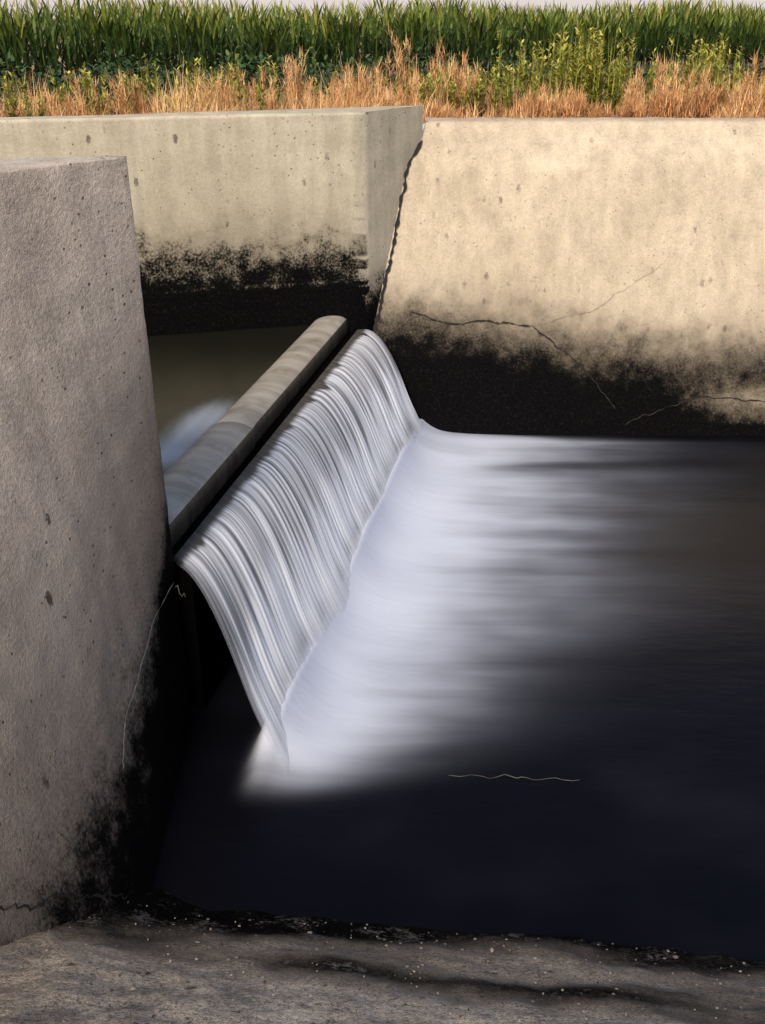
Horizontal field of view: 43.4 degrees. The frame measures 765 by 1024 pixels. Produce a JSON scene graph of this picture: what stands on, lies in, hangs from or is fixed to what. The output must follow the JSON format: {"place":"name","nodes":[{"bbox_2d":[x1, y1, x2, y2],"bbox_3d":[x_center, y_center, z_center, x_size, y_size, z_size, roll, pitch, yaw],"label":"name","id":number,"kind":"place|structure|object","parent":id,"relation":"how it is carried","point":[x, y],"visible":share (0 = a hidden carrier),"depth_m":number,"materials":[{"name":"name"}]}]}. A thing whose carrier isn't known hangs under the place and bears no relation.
{"place":"outdoors","nodes":[
{"label":"outdoors","id":0,"kind":"place"},
{"bbox_2d":[147,325,309,473],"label":"water","id":1,"kind":"structure","parent":0,"point":[203,382],"depth_m":10.19,"materials":[{"name":"brown liquid"}]},
{"bbox_2d":[0,889,764,1023],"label":"canal bank","id":2,"kind":"structure","parent":0,"point":[296,979],"depth_m":4.49,"materials":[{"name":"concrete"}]},
{"bbox_2d":[0,0,764,96],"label":"corn field","id":3,"kind":"structure","parent":0,"point":[127,29],"depth_m":28.80,"materials":[{"name":"green plant"}]},
{"bbox_2d":[0,18,764,123],"bbox_3d":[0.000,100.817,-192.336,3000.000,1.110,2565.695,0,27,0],"label":"ground","id":4,"kind":"structure","parent":0,"point":[180,77],"depth_m":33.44,"materials":[{"name":"beige plant"}]},
{"bbox_2d":[0,156,191,945],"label":"retaining wall","id":5,"kind":"structure","parent":4,"relation":"on","point":[87,575],"depth_m":5.56,"materials":[{"name":"concrete"}]},
{"bbox_2d":[0,893,127,911],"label":"crack","id":6,"kind":"object","parent":5,"relation":"attached to","point":[67,895],"visible":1,"depth_m":5.12,"materials":[{"name":"black"}]},
{"bbox_2d":[123,584,172,770],"bbox_3d":[-1.563,1.046,6.369,0.049,0.577,1.290,2,27,5],"label":"crack light","id":7,"kind":"object","parent":5,"relation":"attached to","point":[136,683],"visible":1,"depth_m":6.24,"materials":[{"name":"beige concrete"}]},
{"bbox_2d":[0,105,422,335],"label":"retaining wall","id":8,"kind":"structure","parent":4,"relation":"on","point":[253,219],"depth_m":11.06,"materials":[{"name":"concrete"}]},
{"bbox_2d":[0,23,764,116],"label":"weed","id":9,"kind":"object","parent":4,"relation":"on","point":[591,81],"visible":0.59,"depth_m":12.75,"materials":[{"name":"green plant"}]},
{"bbox_2d":[0,39,764,112],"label":"shrub","id":10,"kind":"object","parent":4,"relation":"on","point":[262,62],"visible":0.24,"depth_m":18.18,"materials":[{"name":"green plant"}]},
{"bbox_2d":[373,117,764,435],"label":"retaining wall","id":11,"kind":"structure","parent":4,"relation":"on","point":[577,276],"depth_m":12.01,"materials":[{"name":"beige concrete"}]},
{"bbox_2d":[153,419,764,961],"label":"water","id":12,"kind":"structure","parent":0,"point":[583,617],"depth_m":7.30,"materials":[{"name":"black liquid"}]},
{"bbox_2d":[172,332,354,708],"bbox_3d":[-1.092,-0.235,9.937,0.660,1.700,5.978,5,28,11],"label":"weir","id":13,"kind":"object","parent":12,"relation":"in","point":[209,653],"visible":0.09,"depth_m":7.43,"materials":[{"name":"concrete"}]},
{"bbox_2d":[163,421,255,547],"bbox_3d":[-1.588,-0.241,7.821,0.440,0.248,2.170,5,28,11],"label":"segment","id":14,"kind":"object","parent":13,"relation":"on","point":[200,471],"visible":0.65,"depth_m":7.86,"materials":[{"name":"grey concrete"}]},
{"bbox_2d":[218,316,347,443],"bbox_3d":[-0.981,-1.561,10.399,0.400,0.228,3.702,5,28,11],"label":"segment","id":15,"kind":"object","parent":13,"relation":"on","point":[259,406],"visible":0.98,"depth_m":9.94,"materials":[{"name":"grey concrete"}]},
{"bbox_2d":[174,329,420,750],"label":"waterfall","id":16,"kind":"structure","parent":13,"relation":"on","point":[262,554],"depth_m":8.25,"materials":[{"name":"liquid"}]},
{"bbox_2d":[449,774,576,780],"bbox_3d":[0.930,1.879,6.810,0.922,0.007,0.050,1,27,3],"label":"floating twig","id":17,"kind":"object","parent":12,"relation":"on","point":[515,777],"visible":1,"depth_m":6.80,"materials":[{"name":"grey"}]}
]}

